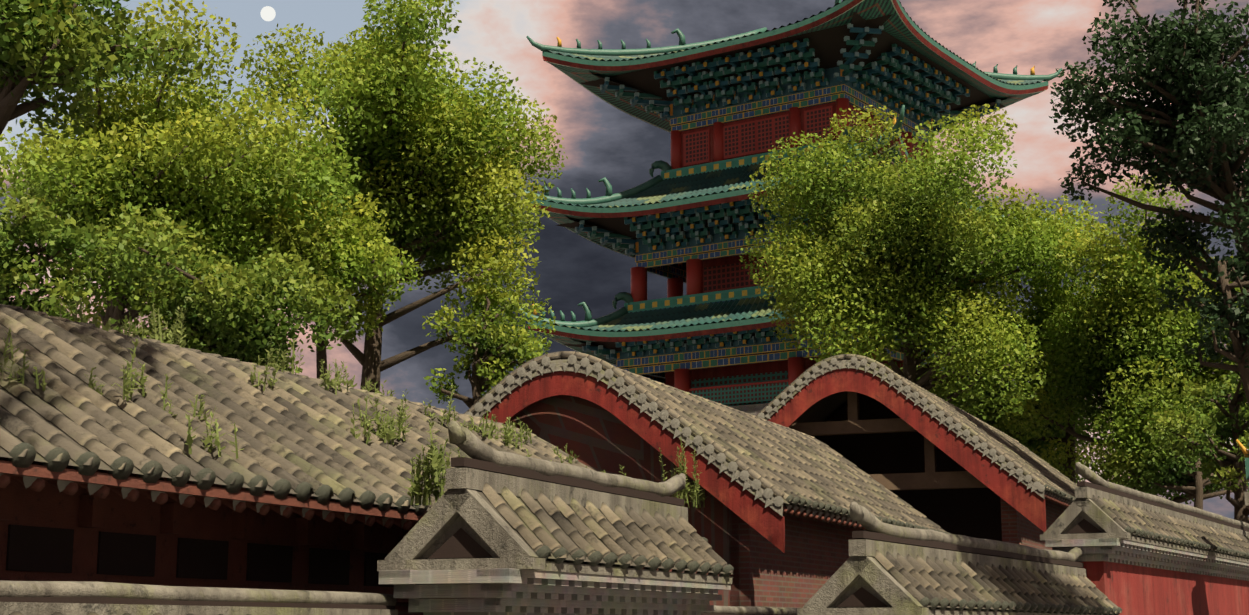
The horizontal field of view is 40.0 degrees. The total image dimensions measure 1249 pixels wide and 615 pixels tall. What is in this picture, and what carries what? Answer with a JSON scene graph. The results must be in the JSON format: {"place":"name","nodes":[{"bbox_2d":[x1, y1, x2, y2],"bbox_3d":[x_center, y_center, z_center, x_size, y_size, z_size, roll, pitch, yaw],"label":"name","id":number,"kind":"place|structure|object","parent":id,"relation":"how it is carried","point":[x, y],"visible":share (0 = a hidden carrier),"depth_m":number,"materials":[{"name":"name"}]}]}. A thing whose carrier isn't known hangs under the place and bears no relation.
{"place":"outdoors","nodes":[
{"label":"outdoors","id":0,"kind":"place"},
{"bbox_2d":[0,304,707,614],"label":"hall roof","id":1,"kind":"structure","parent":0,"point":[306,490],"depth_m":13.24,"materials":[{"name":"tile"}]},
{"bbox_2d":[0,297,706,507],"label":"roof weeds","id":2,"kind":"object","parent":1,"relation":"on","point":[434,469],"visible":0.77,"depth_m":16.03,"materials":[{"name":"green plant"}]},
{"bbox_2d":[0,0,1248,518],"label":"sky","id":3,"kind":"structure","parent":0,"point":[601,140],"materials":[{"name":"grey"}]},
{"bbox_2d":[464,351,950,607],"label":"arched roof building","id":4,"kind":"structure","parent":0,"point":[773,523],"depth_m":24.81,"materials":[{"name":"tile"}]},
{"bbox_2d":[756,354,1077,549],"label":"arched roof building","id":5,"kind":"structure","parent":0,"point":[943,464],"depth_m":34.83,"materials":[{"name":"tile"}]},
{"bbox_2d":[1236,439,1248,508],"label":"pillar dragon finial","id":6,"kind":"object","parent":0,"point":[1245,451],"visible":1,"depth_m":28.15,"materials":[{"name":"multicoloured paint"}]},
{"label":"ground","id":7,"kind":"structure","parent":0,"visible":0},
{"bbox_2d":[0,194,103,321],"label":"bush","id":8,"kind":"object","parent":7,"relation":"on","point":[18,268],"visible":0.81,"depth_m":26.16,"materials":[{"name":"green plant"}]},
{"bbox_2d":[0,0,215,139],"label":"tree","id":9,"kind":"object","parent":7,"relation":"on","point":[47,45],"visible":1,"depth_m":20.64,"materials":[{"name":"green plant"}]},
{"bbox_2d":[0,0,366,331],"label":"tree","id":10,"kind":"object","parent":7,"relation":"on","point":[196,167],"visible":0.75,"depth_m":31.79,"materials":[{"name":"green plant"}]},
{"bbox_2d":[88,204,361,373],"bbox_3d":[-6.904,2.928,29.791,4.635,9.217,6.100,0,-11,1],"label":"bush","id":11,"kind":"object","parent":7,"relation":"on","point":[225,312],"visible":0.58,"depth_m":29.43,"materials":[{"name":"green plant"}]},
{"bbox_2d":[231,172,422,379],"bbox_3d":[-6.124,2.758,34.725,3.786,11.318,4.485,0,-11,1],"label":"tree","id":12,"kind":"object","parent":7,"relation":"on","point":[355,261],"visible":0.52,"depth_m":34.90,"materials":[{"name":"green plant"}]},
{"bbox_2d":[0,580,796,614],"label":"wall","id":13,"kind":"structure","parent":7,"relation":"on","point":[59,598],"depth_m":10.35,"materials":[{"name":"tile"}]},
{"bbox_2d":[239,0,567,392],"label":"tree","id":14,"kind":"object","parent":7,"relation":"on","point":[431,184],"visible":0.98,"depth_m":37.13,"materials":[{"name":"green plant"}]},
{"bbox_2d":[422,282,550,407],"bbox_3d":[-2.868,3.936,35.714,2.758,9.321,2.434,0,-11,1],"label":"tree","id":15,"kind":"object","parent":7,"relation":"on","point":[489,362],"visible":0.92,"depth_m":35.85,"materials":[{"name":"green plant"}]},
{"bbox_2d":[377,421,733,614],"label":"gateway","id":16,"kind":"object","parent":7,"relation":"on","point":[492,531],"visible":1,"depth_m":13.22,"materials":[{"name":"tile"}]},
{"bbox_2d":[517,0,1082,415],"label":"pagoda","id":17,"kind":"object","parent":7,"relation":"on","point":[727,112],"visible":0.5,"depth_m":62.82,"materials":[{"name":"green tile"}]},
{"bbox_2d":[739,104,1119,419],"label":"tree","id":18,"kind":"object","parent":7,"relation":"on","point":[904,257],"visible":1,"depth_m":49.78,"materials":[{"name":"green plant"}]},
{"bbox_2d":[797,502,1122,614],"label":"gateway","id":19,"kind":"object","parent":7,"relation":"on","point":[887,569],"visible":1,"depth_m":17.34,"materials":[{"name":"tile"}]},
{"bbox_2d":[892,329,1107,483],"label":"tree","id":20,"kind":"object","parent":7,"relation":"on","point":[1031,444],"visible":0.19,"depth_m":53.53,"materials":[{"name":"green plant"}]},
{"bbox_2d":[975,216,1116,482],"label":"tree","id":21,"kind":"object","parent":7,"relation":"on","point":[1050,299],"visible":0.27,"depth_m":52.50,"materials":[{"name":"green plant"}]},
{"bbox_2d":[998,172,1248,502],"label":"tree","id":22,"kind":"object","parent":7,"relation":"on","point":[1138,363],"visible":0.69,"depth_m":48.65,"materials":[{"name":"green plant"}]},
{"bbox_2d":[1040,462,1248,614],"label":"roofed wall","id":23,"kind":"structure","parent":7,"relation":"on","point":[1143,553],"depth_m":26.04,"materials":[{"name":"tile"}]},
{"bbox_2d":[1049,0,1248,321],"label":"tree","id":24,"kind":"object","parent":7,"relation":"on","point":[1192,136],"visible":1,"depth_m":35.53,"materials":[{"name":"green plant"}]},
{"bbox_2d":[1073,402,1248,509],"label":"bush","id":25,"kind":"object","parent":7,"relation":"on","point":[1184,473],"visible":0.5,"depth_m":47.24,"materials":[{"name":"green plant"}]},
{"bbox_2d":[1143,362,1248,522],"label":"tree","id":26,"kind":"object","parent":7,"relation":"on","point":[1232,478],"visible":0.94,"depth_m":41.12,"materials":[{"name":"green plant"}]},
{"bbox_2d":[1183,243,1248,403],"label":"tree","id":27,"kind":"object","parent":7,"relation":"on","point":[1227,312],"visible":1,"depth_m":33.93,"materials":[{"name":"green plant"}]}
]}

